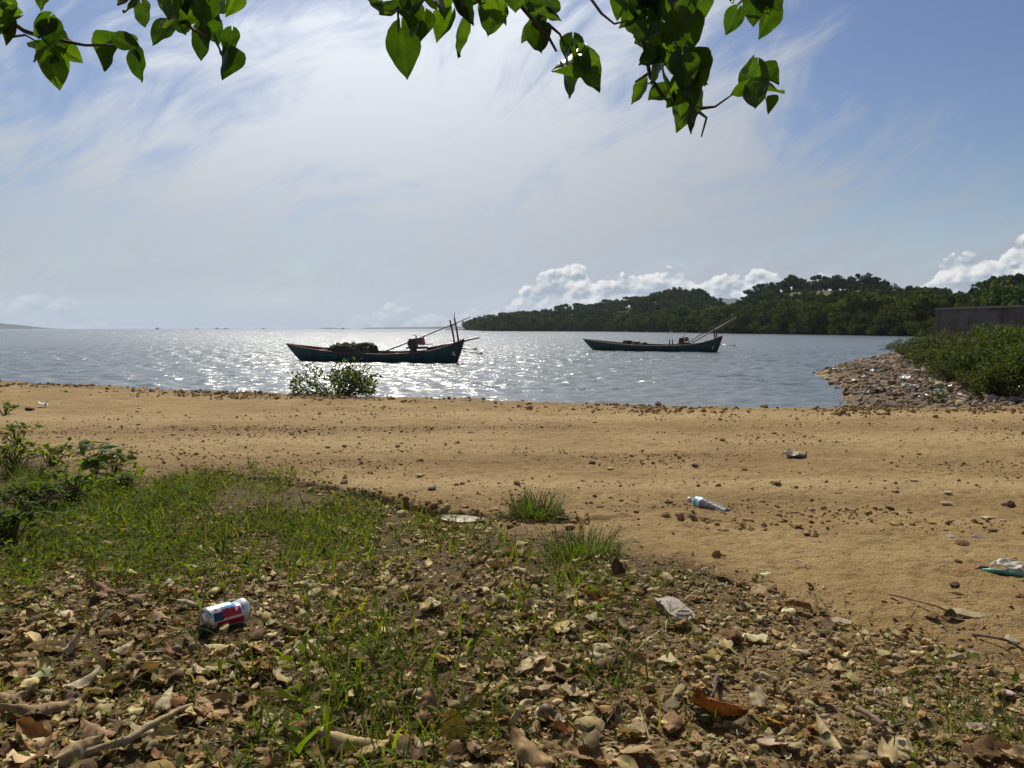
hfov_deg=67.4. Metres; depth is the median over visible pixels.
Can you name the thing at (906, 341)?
shrub
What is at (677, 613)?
sandal sole
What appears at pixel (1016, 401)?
rubble stone
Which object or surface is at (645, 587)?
seed pod
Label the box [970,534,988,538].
stone
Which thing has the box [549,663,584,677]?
dry leaf
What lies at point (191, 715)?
dry leaf
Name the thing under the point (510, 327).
mangrove tree
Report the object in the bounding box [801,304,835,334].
mangrove tree
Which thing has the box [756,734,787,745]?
dry leaf
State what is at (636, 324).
mangrove tree
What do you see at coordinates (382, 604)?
dry leaf
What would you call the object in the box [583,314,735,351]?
fishing boat
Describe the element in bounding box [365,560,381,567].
dry leaf
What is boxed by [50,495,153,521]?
grass tuft
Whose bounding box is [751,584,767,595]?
dry leaf
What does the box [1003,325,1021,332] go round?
shrub
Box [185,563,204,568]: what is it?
dry leaf
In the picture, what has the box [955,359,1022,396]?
shrub
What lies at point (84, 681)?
dry leaf
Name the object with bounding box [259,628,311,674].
stick
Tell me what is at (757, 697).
dry leaf
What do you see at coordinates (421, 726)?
grass tuft
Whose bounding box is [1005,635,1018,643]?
stone
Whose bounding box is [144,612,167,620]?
dry leaf
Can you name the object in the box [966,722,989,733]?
stone
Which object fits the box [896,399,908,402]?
rubble stone
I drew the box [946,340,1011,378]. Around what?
shrub
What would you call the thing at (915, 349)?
shrub
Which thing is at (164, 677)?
leaf litter
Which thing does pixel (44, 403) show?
paper scrap
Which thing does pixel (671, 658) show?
dry leaf
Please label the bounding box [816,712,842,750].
dry leaf
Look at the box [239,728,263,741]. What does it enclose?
dry leaf
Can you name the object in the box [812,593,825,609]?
dry leaf
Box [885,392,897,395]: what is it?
rubble stone
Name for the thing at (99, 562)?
dry leaf
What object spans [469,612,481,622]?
dry leaf
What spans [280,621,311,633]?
dry leaf
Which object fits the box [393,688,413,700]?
dry leaf
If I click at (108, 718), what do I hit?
dry leaf
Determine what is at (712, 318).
mangrove tree
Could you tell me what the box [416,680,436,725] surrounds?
dry leaf
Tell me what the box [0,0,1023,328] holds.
sky
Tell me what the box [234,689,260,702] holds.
dry leaf
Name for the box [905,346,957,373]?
shrub
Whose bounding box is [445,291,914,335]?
hill
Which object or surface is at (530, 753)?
dry leaf
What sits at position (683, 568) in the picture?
dry leaf
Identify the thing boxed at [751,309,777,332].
mangrove tree
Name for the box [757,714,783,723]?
dry leaf
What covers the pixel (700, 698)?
dry leaf
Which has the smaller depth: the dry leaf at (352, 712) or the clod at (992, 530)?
the dry leaf at (352, 712)
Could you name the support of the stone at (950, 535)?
on the ground at (916, 562)
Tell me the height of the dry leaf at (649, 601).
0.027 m
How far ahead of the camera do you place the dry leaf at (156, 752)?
1.26 m
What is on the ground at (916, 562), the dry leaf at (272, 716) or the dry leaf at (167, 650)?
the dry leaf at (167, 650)
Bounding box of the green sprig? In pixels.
[926,390,955,404]
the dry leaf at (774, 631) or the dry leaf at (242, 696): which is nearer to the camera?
the dry leaf at (242, 696)
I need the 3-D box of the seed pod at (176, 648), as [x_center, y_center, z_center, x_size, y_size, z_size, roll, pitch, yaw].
[-0.751,0.598,1.718,0.022,0.028,0.024,4,5,40]
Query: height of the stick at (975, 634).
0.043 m
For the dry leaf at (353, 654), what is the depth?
1.62 m
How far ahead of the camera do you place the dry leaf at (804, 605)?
2.01 m
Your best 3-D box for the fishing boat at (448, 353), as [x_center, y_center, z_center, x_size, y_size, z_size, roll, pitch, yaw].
[-6.541,-2.172,38.025,10.648,2.680,1.471,1,9,17]
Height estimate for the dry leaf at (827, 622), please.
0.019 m
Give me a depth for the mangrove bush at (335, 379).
13.30 m
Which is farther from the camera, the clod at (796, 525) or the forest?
the forest
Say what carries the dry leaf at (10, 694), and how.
on the leaf litter
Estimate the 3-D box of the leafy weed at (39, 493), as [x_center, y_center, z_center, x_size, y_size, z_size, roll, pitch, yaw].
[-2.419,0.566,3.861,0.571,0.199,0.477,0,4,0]
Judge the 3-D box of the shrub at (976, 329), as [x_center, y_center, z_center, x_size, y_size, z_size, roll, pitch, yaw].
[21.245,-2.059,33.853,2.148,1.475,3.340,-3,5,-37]
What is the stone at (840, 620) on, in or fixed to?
on the ground at (916, 562)
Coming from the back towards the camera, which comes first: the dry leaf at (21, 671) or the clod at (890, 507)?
the clod at (890, 507)
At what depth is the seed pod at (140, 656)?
1.64 m
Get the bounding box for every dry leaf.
[0,682,38,700]
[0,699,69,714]
[1,667,26,678]
[2,578,22,590]
[7,549,27,556]
[16,717,52,751]
[27,639,66,651]
[39,601,64,607]
[54,687,81,710]
[54,733,104,767]
[58,630,80,653]
[61,585,82,588]
[62,665,100,688]
[80,718,117,737]
[89,578,116,596]
[92,560,112,565]
[100,672,132,695]
[101,714,129,729]
[105,613,121,624]
[111,638,133,654]
[127,571,145,580]
[128,720,153,736]
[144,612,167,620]
[151,742,171,759]
[155,685,172,711]
[162,638,177,656]
[164,578,174,586]
[176,599,197,606]
[176,707,196,717]
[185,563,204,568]
[189,660,216,673]
[194,690,233,720]
[196,625,220,632]
[222,643,235,659]
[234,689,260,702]
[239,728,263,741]
[260,710,289,729]
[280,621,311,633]
[284,710,312,731]
[316,727,389,754]
[317,704,354,723]
[336,645,368,663]
[354,705,377,721]
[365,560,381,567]
[368,649,383,682]
[380,599,391,616]
[384,666,414,680]
[390,566,401,571]
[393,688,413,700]
[396,734,428,759]
[399,587,423,597]
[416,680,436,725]
[422,640,449,652]
[427,597,442,608]
[442,708,466,741]
[446,575,462,586]
[454,679,477,686]
[455,695,484,710]
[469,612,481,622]
[474,710,491,718]
[475,744,505,754]
[479,651,493,669]
[492,547,517,552]
[501,579,527,587]
[504,612,526,617]
[510,725,555,767]
[515,653,548,674]
[518,681,553,697]
[530,574,552,580]
[542,623,552,636]
[543,711,571,733]
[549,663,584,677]
[558,745,611,764]
[579,589,604,601]
[582,646,612,659]
[611,556,625,580]
[617,722,640,733]
[620,646,648,667]
[620,744,657,752]
[625,612,638,616]
[640,597,656,606]
[657,652,682,666]
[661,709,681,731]
[674,617,687,628]
[675,563,691,571]
[691,690,747,716]
[712,551,725,558]
[721,627,734,643]
[749,681,766,706]
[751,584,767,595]
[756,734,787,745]
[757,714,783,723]
[768,627,783,638]
[785,600,811,609]
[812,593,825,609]
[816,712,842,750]
[817,617,834,629]
[888,737,913,757]
[948,592,967,595]
[953,608,983,618]
[996,741,1023,762]
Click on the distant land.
(458, 327)
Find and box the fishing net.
[327,342,379,357]
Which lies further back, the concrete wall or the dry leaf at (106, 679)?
the concrete wall
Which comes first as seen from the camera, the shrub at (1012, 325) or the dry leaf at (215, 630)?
the dry leaf at (215, 630)
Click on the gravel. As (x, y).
(836, 756)
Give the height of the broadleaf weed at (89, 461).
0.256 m
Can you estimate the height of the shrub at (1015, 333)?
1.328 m
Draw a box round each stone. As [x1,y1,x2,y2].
[25,407,34,410]
[537,703,554,723]
[554,712,563,720]
[631,717,647,734]
[660,696,679,710]
[792,649,810,656]
[831,617,851,625]
[852,391,862,394]
[882,687,898,694]
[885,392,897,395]
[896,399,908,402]
[940,501,952,505]
[944,534,954,537]
[949,581,959,587]
[951,662,962,672]
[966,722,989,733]
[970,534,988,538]
[992,689,1014,695]
[1001,500,1014,507]
[1003,399,1023,403]
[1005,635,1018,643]
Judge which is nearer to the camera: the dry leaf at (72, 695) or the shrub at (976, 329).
the dry leaf at (72, 695)
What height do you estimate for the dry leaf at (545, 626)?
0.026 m
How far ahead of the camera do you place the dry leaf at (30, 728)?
1.28 m
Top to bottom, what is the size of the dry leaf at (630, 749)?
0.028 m
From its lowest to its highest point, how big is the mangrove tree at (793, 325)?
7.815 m
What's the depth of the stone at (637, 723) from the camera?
1.33 m
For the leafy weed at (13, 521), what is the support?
on the ground at (916, 562)
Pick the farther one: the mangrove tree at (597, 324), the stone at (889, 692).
the mangrove tree at (597, 324)
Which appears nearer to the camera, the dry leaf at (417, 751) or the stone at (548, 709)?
the dry leaf at (417, 751)
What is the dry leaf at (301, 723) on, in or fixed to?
on the leaf litter
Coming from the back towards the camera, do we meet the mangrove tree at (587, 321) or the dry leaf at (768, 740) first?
the mangrove tree at (587, 321)
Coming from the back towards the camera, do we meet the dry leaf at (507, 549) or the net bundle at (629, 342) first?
the net bundle at (629, 342)
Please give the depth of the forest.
295.56 m
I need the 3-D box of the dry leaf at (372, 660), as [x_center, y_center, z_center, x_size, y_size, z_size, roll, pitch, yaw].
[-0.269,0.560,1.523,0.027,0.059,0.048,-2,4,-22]
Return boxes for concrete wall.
[934,305,1023,341]
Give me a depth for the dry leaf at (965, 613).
1.98 m
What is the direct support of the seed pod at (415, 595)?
on the ground at (916, 562)
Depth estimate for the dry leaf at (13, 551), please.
2.77 m
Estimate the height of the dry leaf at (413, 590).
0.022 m
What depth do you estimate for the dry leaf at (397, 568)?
2.51 m
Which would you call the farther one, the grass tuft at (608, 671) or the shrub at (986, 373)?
the shrub at (986, 373)
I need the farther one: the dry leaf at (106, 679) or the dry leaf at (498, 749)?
the dry leaf at (106, 679)
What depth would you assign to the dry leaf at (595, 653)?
1.64 m
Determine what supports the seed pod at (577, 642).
on the ground at (916, 562)
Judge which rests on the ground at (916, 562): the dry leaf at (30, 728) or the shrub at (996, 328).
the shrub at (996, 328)
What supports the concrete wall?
on the ground at (916, 562)
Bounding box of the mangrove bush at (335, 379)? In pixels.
[287,356,382,397]
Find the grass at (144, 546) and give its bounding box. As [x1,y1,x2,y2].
[0,458,1023,767]
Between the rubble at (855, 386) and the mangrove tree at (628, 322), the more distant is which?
the mangrove tree at (628, 322)
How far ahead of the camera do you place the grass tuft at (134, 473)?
5.04 m
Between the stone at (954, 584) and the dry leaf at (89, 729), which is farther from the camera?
the stone at (954, 584)
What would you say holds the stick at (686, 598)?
on the ground at (916, 562)
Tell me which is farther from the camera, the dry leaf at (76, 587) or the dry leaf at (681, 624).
the dry leaf at (76, 587)
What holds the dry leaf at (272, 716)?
on the leaf litter
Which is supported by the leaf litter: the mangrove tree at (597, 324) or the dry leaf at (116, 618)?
the dry leaf at (116, 618)
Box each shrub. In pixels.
[877,342,915,354]
[891,335,941,361]
[892,334,931,352]
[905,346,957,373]
[911,337,957,357]
[913,327,970,340]
[920,333,978,372]
[924,359,975,382]
[931,325,991,348]
[944,329,1004,355]
[945,333,994,344]
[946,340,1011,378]
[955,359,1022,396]
[956,330,1023,378]
[966,321,1012,346]
[966,355,1023,398]
[967,320,1023,335]
[970,324,1023,351]
[993,335,1023,390]
[993,338,1023,357]
[994,321,1023,334]
[1002,328,1023,349]
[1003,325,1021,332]
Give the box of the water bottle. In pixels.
[687,496,730,511]
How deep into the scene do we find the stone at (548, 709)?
1.33 m
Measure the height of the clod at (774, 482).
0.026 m
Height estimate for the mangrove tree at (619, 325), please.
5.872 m
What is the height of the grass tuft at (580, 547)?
0.142 m
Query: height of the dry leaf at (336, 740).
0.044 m
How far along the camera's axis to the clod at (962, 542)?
2.97 m
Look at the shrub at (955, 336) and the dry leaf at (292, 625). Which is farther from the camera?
the shrub at (955, 336)
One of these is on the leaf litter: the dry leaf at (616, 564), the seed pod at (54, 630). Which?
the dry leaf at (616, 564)
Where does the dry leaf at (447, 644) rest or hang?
on the ground at (916, 562)
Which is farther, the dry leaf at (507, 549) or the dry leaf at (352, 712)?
the dry leaf at (507, 549)
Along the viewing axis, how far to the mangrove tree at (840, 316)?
195.14 m
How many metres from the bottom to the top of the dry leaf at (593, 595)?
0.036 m
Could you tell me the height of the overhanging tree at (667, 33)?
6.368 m
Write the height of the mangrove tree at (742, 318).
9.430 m
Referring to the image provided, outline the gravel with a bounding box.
[0,382,1023,767]
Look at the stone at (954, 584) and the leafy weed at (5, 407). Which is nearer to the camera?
the stone at (954, 584)
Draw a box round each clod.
[564,524,574,528]
[742,518,753,521]
[769,480,780,484]
[791,523,802,526]
[885,505,894,509]
[889,521,898,525]
[954,539,969,545]
[980,516,994,518]
[987,528,998,531]
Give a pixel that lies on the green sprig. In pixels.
(941, 394)
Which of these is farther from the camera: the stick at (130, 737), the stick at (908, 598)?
the stick at (908, 598)
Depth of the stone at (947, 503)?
4.14 m
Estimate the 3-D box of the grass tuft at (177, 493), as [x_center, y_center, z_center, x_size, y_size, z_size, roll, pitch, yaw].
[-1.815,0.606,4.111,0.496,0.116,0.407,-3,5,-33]
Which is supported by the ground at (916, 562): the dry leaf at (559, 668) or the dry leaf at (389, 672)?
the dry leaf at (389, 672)
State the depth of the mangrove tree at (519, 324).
476.52 m
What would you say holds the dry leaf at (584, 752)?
on the ground at (916, 562)
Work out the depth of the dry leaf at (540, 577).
2.34 m
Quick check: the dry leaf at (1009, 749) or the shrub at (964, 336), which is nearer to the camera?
the dry leaf at (1009, 749)
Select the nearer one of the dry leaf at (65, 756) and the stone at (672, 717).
the dry leaf at (65, 756)
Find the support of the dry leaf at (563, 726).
on the ground at (916, 562)
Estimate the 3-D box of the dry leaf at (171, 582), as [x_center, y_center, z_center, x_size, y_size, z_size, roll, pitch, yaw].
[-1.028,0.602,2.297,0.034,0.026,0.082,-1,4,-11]
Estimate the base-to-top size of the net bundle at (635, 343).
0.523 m
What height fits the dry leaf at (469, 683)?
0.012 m
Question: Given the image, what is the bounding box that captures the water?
[0,329,933,407]
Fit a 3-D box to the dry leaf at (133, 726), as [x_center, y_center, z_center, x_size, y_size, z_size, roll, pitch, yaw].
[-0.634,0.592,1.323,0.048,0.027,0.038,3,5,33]
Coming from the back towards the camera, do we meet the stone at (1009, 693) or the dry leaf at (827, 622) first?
the dry leaf at (827, 622)
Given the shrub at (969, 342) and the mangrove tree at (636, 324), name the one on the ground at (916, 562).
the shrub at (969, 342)
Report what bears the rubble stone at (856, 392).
on the ground at (916, 562)
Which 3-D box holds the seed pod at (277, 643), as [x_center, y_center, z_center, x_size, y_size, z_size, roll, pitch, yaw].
[-0.528,0.591,1.734,0.024,0.028,0.023,-1,4,-15]
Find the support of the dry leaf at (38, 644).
on the ground at (916, 562)
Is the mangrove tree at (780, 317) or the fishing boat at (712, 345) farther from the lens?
the mangrove tree at (780, 317)
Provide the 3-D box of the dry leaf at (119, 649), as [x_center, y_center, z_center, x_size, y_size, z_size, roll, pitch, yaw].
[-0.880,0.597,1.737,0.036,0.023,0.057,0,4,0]
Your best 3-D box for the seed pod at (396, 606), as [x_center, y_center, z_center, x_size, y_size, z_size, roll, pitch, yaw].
[-0.312,0.601,2.050,0.023,0.028,0.024,-1,4,-16]
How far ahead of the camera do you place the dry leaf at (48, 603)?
2.07 m
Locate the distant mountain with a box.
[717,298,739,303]
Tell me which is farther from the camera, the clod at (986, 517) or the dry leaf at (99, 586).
the clod at (986, 517)
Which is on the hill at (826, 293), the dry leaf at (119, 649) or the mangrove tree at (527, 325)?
the mangrove tree at (527, 325)
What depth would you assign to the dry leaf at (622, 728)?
1.30 m
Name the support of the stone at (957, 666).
on the ground at (916, 562)
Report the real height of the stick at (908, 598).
0.048 m
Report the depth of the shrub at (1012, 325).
32.84 m
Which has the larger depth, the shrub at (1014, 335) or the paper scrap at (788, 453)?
the shrub at (1014, 335)
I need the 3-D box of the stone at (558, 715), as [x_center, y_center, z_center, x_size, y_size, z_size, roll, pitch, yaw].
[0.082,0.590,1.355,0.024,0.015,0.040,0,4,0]
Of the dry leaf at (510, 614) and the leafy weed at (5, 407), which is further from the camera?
the leafy weed at (5, 407)
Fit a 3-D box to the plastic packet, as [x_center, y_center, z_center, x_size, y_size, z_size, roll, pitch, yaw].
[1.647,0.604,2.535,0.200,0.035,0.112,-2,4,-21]
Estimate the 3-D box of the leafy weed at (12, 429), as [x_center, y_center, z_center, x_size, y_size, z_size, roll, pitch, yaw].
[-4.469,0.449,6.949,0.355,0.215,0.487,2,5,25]
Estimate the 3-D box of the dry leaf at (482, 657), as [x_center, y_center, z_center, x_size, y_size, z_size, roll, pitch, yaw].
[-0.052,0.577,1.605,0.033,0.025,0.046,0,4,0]
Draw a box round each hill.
[0,323,55,328]
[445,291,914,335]
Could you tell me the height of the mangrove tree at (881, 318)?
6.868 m
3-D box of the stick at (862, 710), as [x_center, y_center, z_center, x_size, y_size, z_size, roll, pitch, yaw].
[0.626,0.581,1.336,0.011,0.022,0.095,0,4,-4]
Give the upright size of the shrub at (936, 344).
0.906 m
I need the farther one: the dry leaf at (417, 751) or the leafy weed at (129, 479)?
the leafy weed at (129, 479)
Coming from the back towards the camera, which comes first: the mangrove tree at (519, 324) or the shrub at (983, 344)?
the mangrove tree at (519, 324)
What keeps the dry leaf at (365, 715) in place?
on the ground at (916, 562)
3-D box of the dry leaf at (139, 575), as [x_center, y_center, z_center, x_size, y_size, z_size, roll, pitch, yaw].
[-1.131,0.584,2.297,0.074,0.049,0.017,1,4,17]
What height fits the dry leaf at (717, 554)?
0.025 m
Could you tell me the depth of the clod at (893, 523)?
3.47 m
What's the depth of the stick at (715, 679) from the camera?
1.45 m
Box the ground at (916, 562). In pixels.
[0,352,1023,767]
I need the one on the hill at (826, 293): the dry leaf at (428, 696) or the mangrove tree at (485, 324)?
the mangrove tree at (485, 324)
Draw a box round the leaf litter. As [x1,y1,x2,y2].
[0,499,1023,767]
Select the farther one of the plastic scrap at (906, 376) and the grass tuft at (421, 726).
the plastic scrap at (906, 376)
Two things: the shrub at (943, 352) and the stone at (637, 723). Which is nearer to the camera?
the stone at (637, 723)
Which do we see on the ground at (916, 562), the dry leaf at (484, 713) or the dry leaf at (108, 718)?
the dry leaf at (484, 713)
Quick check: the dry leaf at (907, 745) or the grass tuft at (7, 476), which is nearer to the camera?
the dry leaf at (907, 745)
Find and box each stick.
[84,703,193,757]
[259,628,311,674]
[508,699,533,725]
[682,589,701,602]
[712,675,718,697]
[855,705,888,734]
[859,384,871,401]
[888,593,945,610]
[971,632,1023,650]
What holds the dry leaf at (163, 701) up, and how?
on the ground at (916, 562)
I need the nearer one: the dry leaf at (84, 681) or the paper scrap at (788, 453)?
the dry leaf at (84, 681)
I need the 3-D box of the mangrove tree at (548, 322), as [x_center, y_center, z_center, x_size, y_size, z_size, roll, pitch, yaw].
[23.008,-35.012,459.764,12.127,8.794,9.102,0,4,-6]
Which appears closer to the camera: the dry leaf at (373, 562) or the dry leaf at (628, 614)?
the dry leaf at (628, 614)
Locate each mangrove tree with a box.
[476,321,490,330]
[506,324,514,329]
[514,320,525,330]
[524,320,533,330]
[540,318,556,330]
[559,319,574,328]
[579,317,598,328]
[592,322,602,329]
[615,322,624,329]
[623,318,633,330]
[630,317,646,331]
[668,317,684,330]
[700,311,721,330]
[719,316,735,330]
[728,308,760,332]
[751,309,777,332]
[771,306,798,330]
[789,311,808,333]
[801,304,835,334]
[829,311,853,327]
[872,308,909,334]
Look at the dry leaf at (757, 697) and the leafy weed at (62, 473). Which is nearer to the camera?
the dry leaf at (757, 697)
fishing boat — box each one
[286,312,482,362]
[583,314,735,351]
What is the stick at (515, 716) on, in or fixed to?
on the ground at (916, 562)
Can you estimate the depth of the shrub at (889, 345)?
36.98 m
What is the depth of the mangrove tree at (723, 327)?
258.48 m
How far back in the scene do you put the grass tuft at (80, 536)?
3.05 m
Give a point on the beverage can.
(221, 614)
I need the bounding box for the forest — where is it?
[462,272,1023,335]
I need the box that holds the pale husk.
[440,515,485,523]
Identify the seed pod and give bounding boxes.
[46,627,56,634]
[135,653,145,663]
[171,645,181,656]
[188,642,200,653]
[273,640,283,651]
[391,604,398,612]
[410,593,420,600]
[574,641,581,651]
[643,585,649,592]
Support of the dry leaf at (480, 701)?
on the ground at (916, 562)
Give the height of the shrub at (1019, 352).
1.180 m
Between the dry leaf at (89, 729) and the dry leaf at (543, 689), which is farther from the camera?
the dry leaf at (543, 689)
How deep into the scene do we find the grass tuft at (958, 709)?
1.40 m
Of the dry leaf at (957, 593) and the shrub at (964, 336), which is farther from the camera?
the shrub at (964, 336)
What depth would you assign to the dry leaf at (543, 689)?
1.44 m
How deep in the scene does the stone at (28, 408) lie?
10.14 m
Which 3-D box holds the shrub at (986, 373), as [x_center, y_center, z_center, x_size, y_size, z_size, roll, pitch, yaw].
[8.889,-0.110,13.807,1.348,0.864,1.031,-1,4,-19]
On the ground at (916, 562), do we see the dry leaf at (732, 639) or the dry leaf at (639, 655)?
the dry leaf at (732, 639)
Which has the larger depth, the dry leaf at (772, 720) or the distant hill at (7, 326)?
the distant hill at (7, 326)
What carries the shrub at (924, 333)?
on the ground at (916, 562)
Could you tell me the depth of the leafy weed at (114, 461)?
5.31 m
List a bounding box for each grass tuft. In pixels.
[0,458,61,481]
[2,457,97,490]
[21,522,152,554]
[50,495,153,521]
[98,466,148,480]
[133,481,221,503]
[246,450,260,467]
[335,676,491,758]
[483,485,587,522]
[518,517,659,560]
[526,624,682,695]
[865,672,1023,743]
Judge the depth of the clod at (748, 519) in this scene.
3.64 m
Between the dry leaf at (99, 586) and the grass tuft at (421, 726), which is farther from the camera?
the dry leaf at (99, 586)
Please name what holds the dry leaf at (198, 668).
on the ground at (916, 562)
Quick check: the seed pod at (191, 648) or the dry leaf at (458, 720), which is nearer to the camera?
the dry leaf at (458, 720)
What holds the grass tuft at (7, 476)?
on the ground at (916, 562)
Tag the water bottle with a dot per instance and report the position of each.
(706, 503)
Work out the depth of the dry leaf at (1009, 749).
1.25 m
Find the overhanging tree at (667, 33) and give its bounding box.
[0,0,784,136]
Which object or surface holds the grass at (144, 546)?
on the ground at (916, 562)
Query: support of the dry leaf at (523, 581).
on the ground at (916, 562)
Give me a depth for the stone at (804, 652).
1.66 m
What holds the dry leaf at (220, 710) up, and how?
on the leaf litter
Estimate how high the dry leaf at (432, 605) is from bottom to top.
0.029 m
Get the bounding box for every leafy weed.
[0,399,18,414]
[0,421,45,443]
[0,434,61,474]
[0,469,93,512]
[0,493,57,545]
[22,459,117,502]
[25,436,82,465]
[94,465,150,488]
[104,447,139,471]
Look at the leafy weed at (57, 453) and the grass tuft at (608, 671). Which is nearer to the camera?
the grass tuft at (608, 671)
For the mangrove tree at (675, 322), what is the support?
on the hill at (826, 293)
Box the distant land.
[362,326,462,328]
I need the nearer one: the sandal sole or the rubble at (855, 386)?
the sandal sole
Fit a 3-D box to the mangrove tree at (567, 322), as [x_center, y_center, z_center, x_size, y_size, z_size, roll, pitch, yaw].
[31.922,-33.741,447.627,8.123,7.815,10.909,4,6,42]
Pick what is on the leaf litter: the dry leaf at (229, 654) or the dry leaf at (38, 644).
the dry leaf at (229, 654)
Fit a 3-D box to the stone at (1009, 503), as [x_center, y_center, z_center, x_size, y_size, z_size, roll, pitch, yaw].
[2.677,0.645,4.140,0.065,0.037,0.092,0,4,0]
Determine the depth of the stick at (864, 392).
16.84 m
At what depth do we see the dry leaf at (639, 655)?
1.62 m
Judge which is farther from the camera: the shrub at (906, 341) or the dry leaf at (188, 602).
the shrub at (906, 341)
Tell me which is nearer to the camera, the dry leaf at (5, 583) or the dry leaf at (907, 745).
the dry leaf at (907, 745)
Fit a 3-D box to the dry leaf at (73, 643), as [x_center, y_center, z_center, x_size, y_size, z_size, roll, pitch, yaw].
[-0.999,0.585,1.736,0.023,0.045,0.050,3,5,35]
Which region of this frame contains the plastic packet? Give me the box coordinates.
[974,557,1023,576]
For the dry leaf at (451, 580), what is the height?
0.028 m
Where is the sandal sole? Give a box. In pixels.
[654,596,694,620]
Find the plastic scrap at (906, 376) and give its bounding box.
[902,374,910,379]
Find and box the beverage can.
[199,598,250,630]
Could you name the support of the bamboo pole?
attached to the fishing boat at (448, 353)
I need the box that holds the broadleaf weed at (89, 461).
[72,439,128,474]
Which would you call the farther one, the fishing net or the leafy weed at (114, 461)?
the fishing net
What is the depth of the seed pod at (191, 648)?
1.72 m
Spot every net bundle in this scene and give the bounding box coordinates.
[621,340,631,344]
[631,341,640,344]
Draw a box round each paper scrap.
[38,401,47,406]
[782,448,806,457]
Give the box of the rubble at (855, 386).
[811,352,1023,408]
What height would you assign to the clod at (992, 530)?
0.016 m
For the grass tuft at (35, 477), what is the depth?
4.53 m
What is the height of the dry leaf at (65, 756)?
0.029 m
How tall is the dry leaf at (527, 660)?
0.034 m
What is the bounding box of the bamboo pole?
[380,317,469,353]
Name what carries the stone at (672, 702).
on the ground at (916, 562)
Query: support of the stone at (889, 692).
on the ground at (916, 562)
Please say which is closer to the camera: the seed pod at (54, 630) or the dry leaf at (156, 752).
the dry leaf at (156, 752)
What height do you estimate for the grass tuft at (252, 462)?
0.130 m
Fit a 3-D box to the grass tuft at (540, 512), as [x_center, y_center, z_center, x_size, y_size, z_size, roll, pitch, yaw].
[0.119,0.596,3.757,0.487,0.178,0.518,-2,5,-27]
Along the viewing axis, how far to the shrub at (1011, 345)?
17.02 m
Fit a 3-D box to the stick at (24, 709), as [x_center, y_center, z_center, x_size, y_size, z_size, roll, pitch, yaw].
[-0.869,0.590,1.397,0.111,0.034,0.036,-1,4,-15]
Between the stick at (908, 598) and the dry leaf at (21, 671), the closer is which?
the dry leaf at (21, 671)
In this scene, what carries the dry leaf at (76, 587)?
on the ground at (916, 562)
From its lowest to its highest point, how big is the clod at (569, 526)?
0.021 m
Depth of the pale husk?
3.63 m
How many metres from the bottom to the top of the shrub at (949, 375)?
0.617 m

